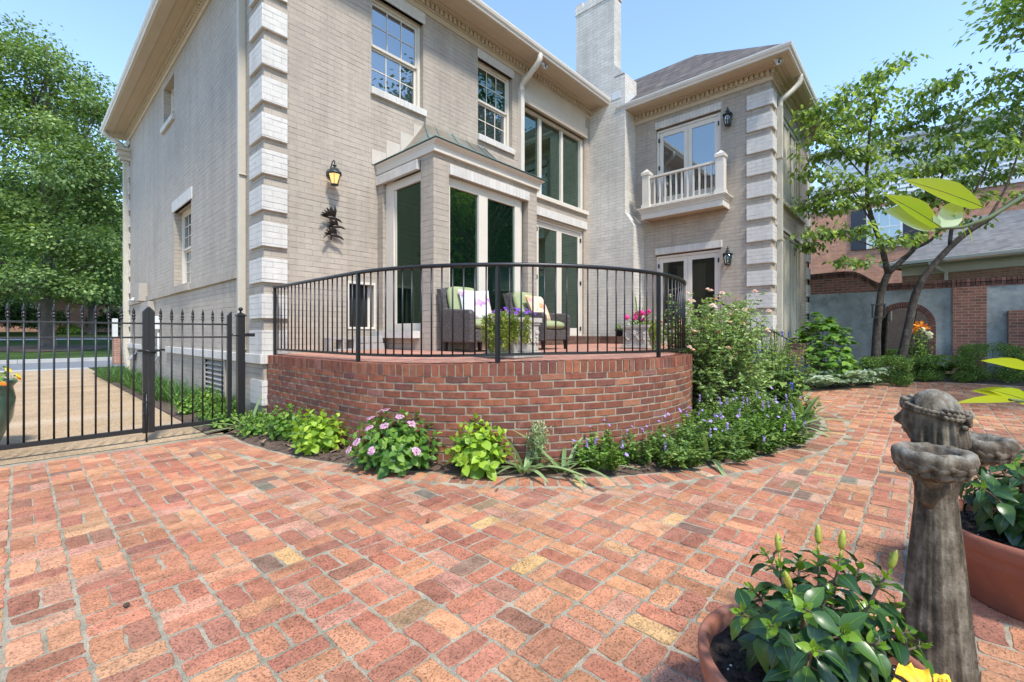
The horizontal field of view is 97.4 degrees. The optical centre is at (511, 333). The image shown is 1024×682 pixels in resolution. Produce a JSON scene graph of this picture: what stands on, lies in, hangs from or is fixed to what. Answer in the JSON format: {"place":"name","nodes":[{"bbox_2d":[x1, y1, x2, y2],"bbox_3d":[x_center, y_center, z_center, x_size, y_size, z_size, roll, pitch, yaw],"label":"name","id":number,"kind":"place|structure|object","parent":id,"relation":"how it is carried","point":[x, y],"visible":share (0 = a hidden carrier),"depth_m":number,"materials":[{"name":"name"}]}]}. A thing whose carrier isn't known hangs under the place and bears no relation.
{"place":"outdoors","nodes":[
{"label":"outdoors","id":0,"kind":"place"},
{"bbox_2d":[0,360,124,370],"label":"road","id":1,"kind":"structure","parent":0,"point":[49,365],"depth_m":16.59,"materials":[{"name":"asphalt"}]},
{"bbox_2d":[0,369,222,464],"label":"driveway","id":2,"kind":"structure","parent":0,"point":[20,455],"depth_m":6.10,"materials":[{"name":"concrete"}]},
{"bbox_2d":[0,378,17,440],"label":"glazed pot","id":3,"kind":"object","parent":2,"relation":"on","point":[3,407],"visible":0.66,"depth_m":4.52,"materials":[{"name":"ceramic"}]},
{"bbox_2d":[0,361,21,385],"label":"potted plant","id":4,"kind":"object","parent":3,"relation":"in","point":[2,383],"visible":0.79,"depth_m":4.56,"materials":[{"name":"yellow plant"}]},
{"bbox_2d":[0,303,149,450],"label":"gate leaf","id":5,"kind":"object","parent":2,"relation":"on","point":[68,438],"visible":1,"depth_m":4.48,"materials":[{"name":"black metal"}]},
{"bbox_2d":[0,332,235,465],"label":"ground","id":6,"kind":"structure","parent":0,"point":[17,356],"depth_m":23.77,"materials":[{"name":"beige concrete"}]},
{"bbox_2d":[0,300,37,323],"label":"round shrub","id":7,"kind":"object","parent":6,"relation":"on","point":[18,311],"visible":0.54,"depth_m":34.28,"materials":[{"name":"green plant"}]},
{"bbox_2d":[0,314,37,330],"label":"round shrub","id":8,"kind":"object","parent":6,"relation":"on","point":[31,325],"visible":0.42,"depth_m":34.98,"materials":[{"name":"green plant"}]},
{"bbox_2d":[0,188,40,313],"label":"woodland tree","id":9,"kind":"object","parent":6,"relation":"on","point":[5,301],"visible":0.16,"depth_m":31.77,"materials":[{"name":"green plant"}]},
{"bbox_2d":[25,305,72,327],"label":"round shrub","id":10,"kind":"object","parent":6,"relation":"on","point":[60,315],"visible":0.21,"depth_m":36.76,"materials":[{"name":"green plant"}]},
{"bbox_2d":[0,345,110,351],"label":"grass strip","id":11,"kind":"object","parent":6,"relation":"on","point":[28,348],"visible":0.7,"depth_m":23.73,"materials":[{"name":"plant"}]},
{"bbox_2d":[0,357,111,363],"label":"kerb","id":12,"kind":"structure","parent":6,"relation":"on","point":[57,360],"depth_m":18.49,"materials":[{"name":"concrete"}]},
{"bbox_2d":[0,265,122,331],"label":"house","id":13,"kind":"structure","parent":6,"relation":"on","point":[63,305],"depth_m":40.83,"materials":[{"name":"concrete"}]},
{"bbox_2d":[0,11,125,345],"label":"maple tree","id":14,"kind":"object","parent":6,"relation":"on","point":[22,202],"visible":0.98,"depth_m":23.38,"materials":[{"name":"green plant"}]},
{"bbox_2d":[17,167,122,334],"bbox_3d":[-34.941,-7.484,37.918,10.243,15.349,10.736,0,0,-15],"label":"woodland tree","id":15,"kind":"object","parent":6,"relation":"on","point":[91,318],"visible":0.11,"depth_m":37.02,"materials":[{"name":"green plant"}]},
{"bbox_2d":[55,324,86,333],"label":"round shrub","id":16,"kind":"object","parent":6,"relation":"on","point":[74,329],"visible":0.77,"depth_m":37.15,"materials":[{"name":"green plant"}]},
{"bbox_2d":[75,312,119,329],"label":"round shrub","id":17,"kind":"object","parent":6,"relation":"on","point":[102,319],"visible":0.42,"depth_m":38.61,"materials":[{"name":"green plant"}]},
{"bbox_2d":[93,373,248,433],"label":"border soil","id":18,"kind":"structure","parent":6,"relation":"on","point":[188,418],"depth_m":6.35,"materials":[{"name":"brown soil"}]},
{"bbox_2d":[89,363,235,406],"bbox_3d":[-7.716,0.946,9.428,10.369,0.387,1.360,0,0,42],"label":"lilyturf border","id":19,"kind":"object","parent":18,"relation":"on","point":[127,377],"visible":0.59,"depth_m":8.55,"materials":[{"name":"plant"}]},
{"bbox_2d":[168,390,199,414],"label":"leafy plant","id":20,"kind":"object","parent":18,"relation":"on","point":[187,406],"visible":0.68,"depth_m":6.30,"materials":[{"name":"green plant"}]},
{"bbox_2d":[190,381,220,405],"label":"leafy plant","id":21,"kind":"object","parent":18,"relation":"on","point":[208,394],"visible":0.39,"depth_m":6.44,"materials":[{"name":"green plant"}]},
{"bbox_2d":[189,391,226,418],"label":"leafy plant","id":22,"kind":"object","parent":18,"relation":"on","point":[199,407],"visible":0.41,"depth_m":5.95,"materials":[{"name":"green plant"}]},
{"bbox_2d":[195,402,235,425],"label":"leafy plant","id":23,"kind":"object","parent":18,"relation":"on","point":[206,415],"visible":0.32,"depth_m":5.59,"materials":[{"name":"green plant"}]},
{"bbox_2d":[204,407,238,431],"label":"leafy plant","id":24,"kind":"object","parent":18,"relation":"on","point":[224,421],"visible":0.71,"depth_m":5.39,"materials":[{"name":"green plant"}]},
{"bbox_2d":[231,307,254,427],"bbox_3d":[-3.322,0.426,5.541,0.108,1.508,0.271,0,0,42],"label":"gate post","id":25,"kind":"object","parent":6,"relation":"on","point":[241,335],"visible":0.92,"depth_m":5.50,"materials":[{"name":"black metal"}]},
{"bbox_2d":[137,307,231,432],"bbox_3d":[-3.704,0.388,5.123,0.107,1.364,0.893,0,0,42],"label":"gate leaf","id":26,"kind":"object","parent":25,"relation":"attached to","point":[152,351],"visible":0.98,"depth_m":5.09,"materials":[{"name":"black metal"}]},
{"bbox_2d":[99,0,827,417],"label":"brick house","id":27,"kind":"structure","parent":6,"relation":"on","point":[455,130],"depth_m":8.46,"materials":[{"name":"brick"}]},
{"bbox_2d":[182,208,190,283],"bbox_3d":[-6.365,-1.727,8.971,1.355,1.552,0.098,0,0,42],"label":"window","id":28,"kind":"structure","parent":27,"relation":"in","point":[186,216],"depth_m":9.33,"materials":[{"name":"white paint"}]},
{"bbox_2d":[320,206,345,239],"bbox_3d":[-2.608,-1.599,6.497,0.154,0.506,0.381,0,0,42],"label":"wall sculpture","id":29,"kind":"object","parent":27,"relation":"attached to","point":[330,214],"depth_m":6.47,"materials":[{"name":"brown metal"}]},
{"bbox_2d":[326,160,341,185],"bbox_3d":[-2.569,-2.316,6.471,0.253,0.377,0.220,0,0,42],"label":"wall lantern","id":30,"kind":"object","parent":27,"relation":"attached to","point":[334,174],"depth_m":6.41,"materials":[{"name":"black metal"}]},
{"bbox_2d":[371,0,419,106],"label":"window","id":31,"kind":"structure","parent":27,"relation":"in","point":[393,35],"depth_m":7.55,"materials":[{"name":"glass"}]},
{"bbox_2d":[371,122,546,363],"bbox_3d":[-0.918,-1.204,7.563,1.887,4.944,2.506,0,0,42],"label":"bay window","id":32,"kind":"structure","parent":27,"relation":"in","point":[443,198],"depth_m":6.82,"materials":[{"name":"beige paint"}]},
{"bbox_2d":[478,62,508,145],"bbox_3d":[-0.438,-4.640,9.225,0.098,1.497,0.995,0,0,42],"label":"window","id":33,"kind":"structure","parent":27,"relation":"in","point":[493,89],"depth_m":9.27,"materials":[{"name":"glass"}]},
{"bbox_2d":[525,108,582,209],"bbox_3d":[0.884,-4.066,10.785,0.328,1.858,2.416,0,0,42],"label":"window","id":34,"kind":"structure","parent":27,"relation":"in","point":[554,155],"depth_m":10.81,"materials":[{"name":"glass"}]},
{"bbox_2d":[225,406,821,476],"bbox_3d":[1.581,1.119,6.072,9.630,0.101,3.991,0,0,-26],"label":"planting bed","id":35,"kind":"object","parent":6,"relation":"on","point":[268,444],"visible":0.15,"depth_m":3.94,"materials":[{"name":"brown soil"}]},
{"bbox_2d":[231,407,280,437],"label":"leafy plant","id":36,"kind":"object","parent":35,"relation":"on","point":[255,429],"visible":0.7,"depth_m":5.04,"materials":[{"name":"green plant"}]},
{"bbox_2d":[257,402,307,439],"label":"leafy plant","id":37,"kind":"object","parent":35,"relation":"on","point":[278,427],"visible":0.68,"depth_m":4.82,"materials":[{"name":"green plant"}]},
{"bbox_2d":[284,411,325,441],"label":"leafy plant","id":38,"kind":"object","parent":35,"relation":"on","point":[298,419],"visible":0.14,"depth_m":4.67,"materials":[{"name":"green plant"}]},
{"bbox_2d":[289,408,348,454],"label":"hydrangea shrub","id":39,"kind":"object","parent":35,"relation":"on","point":[318,434],"visible":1,"depth_m":4.30,"materials":[{"name":"green plant"}]},
{"bbox_2d":[345,408,444,478],"bbox_3d":[-1.004,0.939,3.952,0.885,0.566,0.890,0,0,42],"label":"hydrangea shrub","id":40,"kind":"object","parent":35,"relation":"on","point":[398,452],"visible":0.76,"depth_m":3.74,"materials":[{"name":"green plant"}]},
{"bbox_2d":[441,413,513,480],"bbox_3d":[-0.277,0.954,3.754,0.590,0.546,0.581,0,0,42],"label":"shrub","id":41,"kind":"object","parent":35,"relation":"on","point":[474,458],"visible":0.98,"depth_m":3.63,"materials":[{"name":"green plant"}]},
{"bbox_2d":[228,414,820,470],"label":"bark chips","id":42,"kind":"object","parent":35,"relation":"on","point":[288,443],"visible":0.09,"depth_m":4.22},
{"bbox_2d":[483,436,587,482],"bbox_3d":[0.205,1.015,3.747,0.948,0.439,0.799,0,0,-12],"label":"iris plant","id":43,"kind":"object","parent":35,"relation":"on","point":[527,462],"visible":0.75,"depth_m":3.66,"materials":[{"name":"plant"}]},
{"bbox_2d":[524,420,552,469],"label":"silver plant","id":44,"kind":"object","parent":35,"relation":"on","point":[539,443],"visible":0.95,"depth_m":3.80,"materials":[{"name":"green plant"}]},
{"bbox_2d":[507,429,610,488],"bbox_3d":[0.386,0.977,3.792,0.974,0.326,0.900,0,0,16],"label":"iris plant","id":45,"kind":"object","parent":35,"relation":"on","point":[555,463],"visible":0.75,"depth_m":3.76,"materials":[{"name":"plant"}]},
{"bbox_2d":[558,442,641,470],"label":"iris plant","id":46,"kind":"object","parent":35,"relation":"on","point":[595,467],"visible":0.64,"depth_m":3.72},
{"bbox_2d":[572,434,640,471],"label":"flowering perennial","id":47,"kind":"object","parent":35,"relation":"on","point":[602,456],"visible":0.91,"depth_m":3.71,"materials":[{"name":"green plant"}]},
{"bbox_2d":[586,424,627,456],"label":"flowering perennial","id":48,"kind":"object","parent":35,"relation":"on","point":[608,433],"visible":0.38,"depth_m":3.91,"materials":[{"name":"green plant"}]},
{"bbox_2d":[602,420,687,467],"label":"flowering perennial","id":49,"kind":"object","parent":35,"relation":"on","point":[647,454],"visible":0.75,"depth_m":3.88,"materials":[{"name":"green plant"}]},
{"bbox_2d":[650,434,710,468],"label":"flowering perennial","id":50,"kind":"object","parent":35,"relation":"on","point":[691,458],"visible":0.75,"depth_m":3.83,"materials":[{"name":"green plant"}]},
{"bbox_2d":[644,410,726,461],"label":"flowering perennial","id":51,"kind":"object","parent":35,"relation":"on","point":[700,444],"visible":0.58,"depth_m":4.07,"materials":[{"name":"green plant"}]},
{"bbox_2d":[674,394,727,436],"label":"flowering perennial","id":52,"kind":"object","parent":35,"relation":"on","point":[691,419],"visible":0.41,"depth_m":4.46,"materials":[{"name":"green plant"}]},
{"bbox_2d":[648,288,785,419],"bbox_3d":[2.683,0.274,5.877,1.666,1.744,1.931,0,0,42],"label":"rose bush","id":53,"kind":"object","parent":35,"relation":"on","point":[718,362],"visible":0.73,"depth_m":5.57,"materials":[{"name":"green plant"}]},
{"bbox_2d":[679,408,758,454],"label":"flowering perennial","id":54,"kind":"object","parent":35,"relation":"on","point":[731,431],"visible":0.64,"depth_m":4.26,"materials":[{"name":"green plant"}]},
{"bbox_2d":[687,427,756,461],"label":"flowering perennial","id":55,"kind":"object","parent":35,"relation":"on","point":[737,457],"visible":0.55,"depth_m":4.03,"materials":[{"name":"green plant"}]},
{"bbox_2d":[693,390,758,429],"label":"flowering perennial","id":56,"kind":"object","parent":35,"relation":"on","point":[723,408],"visible":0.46,"depth_m":4.93,"materials":[{"name":"green plant"}]},
{"bbox_2d":[703,426,749,475],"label":"iris plant","id":57,"kind":"object","parent":35,"relation":"on","point":[717,463],"visible":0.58,"depth_m":3.90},
{"bbox_2d":[709,390,776,448],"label":"flowering perennial","id":58,"kind":"object","parent":35,"relation":"on","point":[757,426],"visible":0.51,"depth_m":4.51,"materials":[{"name":"green plant"}]},
{"bbox_2d":[715,387,791,426],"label":"flowering perennial","id":59,"kind":"object","parent":35,"relation":"on","point":[753,404],"visible":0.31,"depth_m":5.08,"materials":[{"name":"green plant"}]},
{"bbox_2d":[732,427,788,453],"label":"flowering perennial","id":60,"kind":"object","parent":35,"relation":"on","point":[771,443],"visible":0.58,"depth_m":4.25,"materials":[{"name":"green plant"}]},
{"bbox_2d":[740,319,790,381],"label":"salvia plant","id":61,"kind":"object","parent":35,"relation":"on","point":[776,344],"visible":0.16,"depth_m":7.64,"materials":[{"name":"green plant"}]},
{"bbox_2d":[736,395,806,442],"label":"flowering perennial","id":62,"kind":"object","parent":35,"relation":"on","point":[779,426],"visible":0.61,"depth_m":4.66,"materials":[{"name":"green plant"}]},
{"bbox_2d":[744,390,802,432],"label":"flowering perennial","id":63,"kind":"object","parent":35,"relation":"on","point":[786,399],"visible":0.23,"depth_m":5.02,"materials":[{"name":"green plant"}]},
{"bbox_2d":[743,334,816,411],"bbox_3d":[3.700,0.708,6.322,1.035,1.417,1.017,0,0,42],"label":"salvia plant","id":64,"kind":"object","parent":35,"relation":"on","point":[794,377],"visible":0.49,"depth_m":6.14,"materials":[{"name":"green plant"}]},
{"bbox_2d":[763,416,815,445],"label":"flowering perennial","id":65,"kind":"object","parent":35,"relation":"on","point":[799,441],"visible":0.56,"depth_m":4.57,"materials":[{"name":"green plant"}]},
{"bbox_2d":[758,382,821,421],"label":"flowering perennial","id":66,"kind":"object","parent":35,"relation":"on","point":[810,412],"visible":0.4,"depth_m":5.69,"materials":[{"name":"green plant"}]},
{"bbox_2d":[749,392,855,436],"bbox_3d":[3.396,1.065,5.497,1.394,0.627,1.168,0,0,42],"label":"iris plant","id":67,"kind":"object","parent":35,"relation":"on","point":[807,409],"visible":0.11,"depth_m":5.38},
{"bbox_2d":[797,396,835,432],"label":"iris plant","id":68,"kind":"object","parent":35,"relation":"on","point":[801,407],"visible":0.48,"depth_m":5.47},
{"bbox_2d":[267,336,795,463],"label":"brick terrace","id":69,"kind":"structure","parent":6,"relation":"on","point":[569,398],"depth_m":4.11,"materials":[{"name":"brick"}]},
{"bbox_2d":[324,337,355,350],"bbox_3d":[-2.457,0.150,6.424,0.190,0.190,0.400,0,0,42],"label":"cinder block","id":70,"kind":"object","parent":69,"relation":"on","point":[339,344],"depth_m":6.38,"materials":[{"name":"grey concrete"}]},
{"bbox_2d":[436,286,510,352],"bbox_3d":[-0.524,-0.205,6.104,0.700,0.900,0.806,0,0,-42],"label":"wicker armchair","id":71,"kind":"object","parent":69,"relation":"on","point":[458,321],"visible":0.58,"depth_m":5.87,"materials":[{"name":"grey wicker"}]},
{"bbox_2d":[458,289,491,318],"bbox_3d":[-0.490,-0.385,6.150,0.470,0.470,0.150,0,-20,-32],"label":"throw pillow","id":72,"kind":"object","parent":71,"relation":"on","point":[469,301],"visible":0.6,"depth_m":6.08,"materials":[{"name":"fabric"}]},
{"bbox_2d":[272,262,686,363],"bbox_3d":[-0.340,-0.164,5.075,5.471,0.932,2.295,0,0,-5],"label":"iron railing","id":73,"kind":"object","parent":69,"relation":"on","point":[681,299],"visible":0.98,"depth_m":4.34,"materials":[{"name":"metal"}]},
{"bbox_2d":[484,317,542,358],"bbox_3d":[0.007,0.039,4.612,0.458,0.400,0.459,0,0,42],"label":"cast planter","id":74,"kind":"object","parent":69,"relation":"on","point":[515,347],"visible":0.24,"depth_m":4.49,"materials":[{"name":"concrete"}]},
{"bbox_2d":[480,310,531,357],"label":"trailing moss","id":75,"kind":"object","parent":74,"relation":"in","point":[504,327],"visible":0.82,"depth_m":4.37,"materials":[{"name":"plant"}]},
{"bbox_2d":[503,292,569,349],"bbox_3d":[0.380,-0.212,6.979,0.806,0.900,0.700,0,0,40],"label":"wicker armchair","id":76,"kind":"object","parent":69,"relation":"on","point":[549,325],"visible":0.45,"depth_m":6.89,"materials":[{"name":"wicker"}]},
{"bbox_2d":[525,295,550,320],"bbox_3d":[0.410,-0.385,7.006,0.150,0.470,0.470,-28,-15,31],"label":"throw pillow","id":77,"kind":"object","parent":76,"relation":"on","point":[538,304],"visible":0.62,"depth_m":6.90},
{"bbox_2d":[620,325,655,348],"bbox_3d":[2.093,0.046,7.352,0.477,0.380,0.478,0,0,42],"label":"cast planter","id":78,"kind":"object","parent":69,"relation":"on","point":[628,336],"visible":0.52,"depth_m":7.18,"materials":[{"name":"concrete"}]},
{"bbox_2d":[625,309,651,326],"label":"geranium plant","id":79,"kind":"object","parent":78,"relation":"in","point":[635,316],"visible":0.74,"depth_m":7.31,"materials":[{"name":"pink plant"}]},
{"bbox_2d":[805,365,1023,389],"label":"garden bed","id":80,"kind":"object","parent":6,"relation":"on","point":[992,379],"visible":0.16,"depth_m":9.18,"materials":[{"name":"brown soil"}]},
{"bbox_2d":[791,367,845,387],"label":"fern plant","id":81,"kind":"object","parent":80,"relation":"on","point":[823,380],"visible":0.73,"depth_m":8.71,"materials":[{"name":"plant"}]},
{"bbox_2d":[785,312,861,378],"bbox_3d":[6.610,0.301,9.632,1.477,1.578,1.727,0,0,42],"label":"oakleaf shrub","id":82,"kind":"object","parent":80,"relation":"on","point":[831,351],"visible":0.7,"depth_m":9.35,"materials":[{"name":"green plant"}]},
{"bbox_2d":[810,368,876,386],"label":"fern plant","id":83,"kind":"object","parent":80,"relation":"on","point":[850,377],"visible":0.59,"depth_m":8.78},
{"bbox_2d":[830,367,890,385],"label":"fern plant","id":84,"kind":"object","parent":80,"relation":"on","point":[862,379],"visible":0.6,"depth_m":8.95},
{"bbox_2d":[859,355,915,386],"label":"boxwood shrub","id":85,"kind":"object","parent":80,"relation":"on","point":[900,361],"visible":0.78,"depth_m":9.05,"materials":[{"name":"green plant"}]},
{"bbox_2d":[786,49,1023,373],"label":"dogwood tree","id":86,"kind":"object","parent":80,"relation":"on","point":[949,164],"visible":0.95,"depth_m":9.97,"materials":[{"name":"green plant"}]},
{"bbox_2d":[879,354,936,381],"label":"boxwood shrub","id":87,"kind":"object","parent":80,"relation":"on","point":[919,375],"visible":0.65,"depth_m":9.47,"materials":[{"name":"green plant"}]},
{"bbox_2d":[908,321,934,371],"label":"lily plant","id":88,"kind":"object","parent":80,"relation":"on","point":[920,347],"visible":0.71,"depth_m":10.60,"materials":[{"name":"green plant"}]},
{"bbox_2d":[914,362,958,374],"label":"fern plant","id":89,"kind":"object","parent":80,"relation":"on","point":[948,367],"visible":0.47,"depth_m":9.86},
{"bbox_2d":[919,354,977,382],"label":"boxwood shrub","id":90,"kind":"object","parent":80,"relation":"on","point":[965,377],"visible":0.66,"depth_m":9.25,"materials":[{"name":"green plant"}]},
{"bbox_2d":[953,341,1023,382],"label":"boxwood shrub","id":91,"kind":"object","parent":80,"relation":"on","point":[1011,374],"visible":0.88,"depth_m":9.05,"materials":[{"name":"green plant"}]},
{"bbox_2d":[809,271,1023,372],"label":"garden wall","id":92,"kind":"structure","parent":6,"relation":"on","point":[955,314],"depth_m":10.85,"materials":[{"name":"brick"}]},
{"bbox_2d":[809,106,1023,283],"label":"neighbour house","id":93,"kind":"structure","parent":6,"relation":"on","point":[890,225],"depth_m":22.09,"materials":[{"name":"brick"}]},
{"bbox_2d":[809,160,825,191],"bbox_3d":[16.147,-8.390,23.975,1.006,1.600,0.059,0,0,42],"label":"window","id":94,"kind":"structure","parent":93,"relation":"in","point":[815,183],"depth_m":23.88,"materials":[{"name":"white"}]},
{"bbox_2d":[866,205,902,248],"bbox_3d":[18.260,-5.240,22.054,1.374,2.000,0.059,0,0,42],"label":"window","id":95,"kind":"structure","parent":93,"relation":"in","point":[888,223],"depth_m":22.01,"materials":[{"name":"white"}]},
{"bbox_2d":[879,209,1023,288],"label":"garage","id":96,"kind":"structure","parent":6,"relation":"on","point":[1005,235],"depth_m":14.00,"materials":[{"name":"grey"}]},
{"bbox_2d":[949,0,1023,82],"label":"oak tree","id":97,"kind":"object","parent":6,"relation":"on","point":[1015,19],"visible":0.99,"depth_m":9.68,"materials":[{"name":"green plant"}]},
{"bbox_2d":[112,318,124,363],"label":"brick pillar","id":98,"kind":"structure","parent":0,"point":[115,350],"depth_m":17.34,"materials":[{"name":"red brick"}]},
{"bbox_2d":[0,382,1023,681],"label":"brick patio","id":99,"kind":"structure","parent":0,"point":[618,644],"depth_m":2.33,"materials":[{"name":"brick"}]},
{"bbox_2d":[788,343,805,383],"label":"brick pier","id":100,"kind":"structure","parent":99,"relation":"on","point":[795,349],"depth_m":9.26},
{"bbox_2d":[697,601,933,681],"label":"terracotta pot","id":101,"kind":"object","parent":99,"relation":"on","point":[722,657],"visible":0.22,"depth_m":1.23,"materials":[{"name":"ceramic"}]},
{"bbox_2d":[729,524,934,681],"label":"plant","id":102,"kind":"object","parent":101,"relation":"in","point":[801,632],"visible":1,"depth_m":1.06,"materials":[{"name":"green plant"}]},
{"bbox_2d":[892,663,950,681],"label":"flower","id":103,"kind":"object","parent":102,"relation":"attached to","point":[909,673],"visible":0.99,"depth_m":0.94,"materials":[{"name":"yellow plant"}]},
{"bbox_2d":[890,389,1020,681],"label":"garden statue","id":104,"kind":"object","parent":99,"relation":"on","point":[942,456],"visible":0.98,"depth_m":1.36,"materials":[{"name":"stone"}]},
{"bbox_2d":[959,499,1023,621],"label":"terracotta pot","id":105,"kind":"object","parent":99,"relation":"on","point":[995,564],"visible":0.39,"depth_m":1.85,"materials":[{"name":"ceramic"}]},
{"bbox_2d":[959,450,1023,546],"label":"hibiscus plant","id":106,"kind":"object","parent":105,"relation":"in","point":[1004,496],"visible":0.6,"depth_m":1.89,"materials":[{"name":"green plant"}]},
{"bbox_2d":[0,0,1023,244],"label":"sky","id":107,"kind":"structure","parent":0,"point":[833,41],"materials":[{"name":"blue"}]},
{"bbox_3d":[1.333,1.005,0.545,0.430,0.310,0.430,0,0,42],"label":"terracotta pot","id":108,"kind":"object","parent":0,"visible":0},
{"bbox_2d":[883,178,1023,404],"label":"lemon tree","id":109,"kind":"object","parent":108,"relation":"in","point":[915,213],"visible":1,"depth_m":0.65,"materials":[{"name":"green plant"}]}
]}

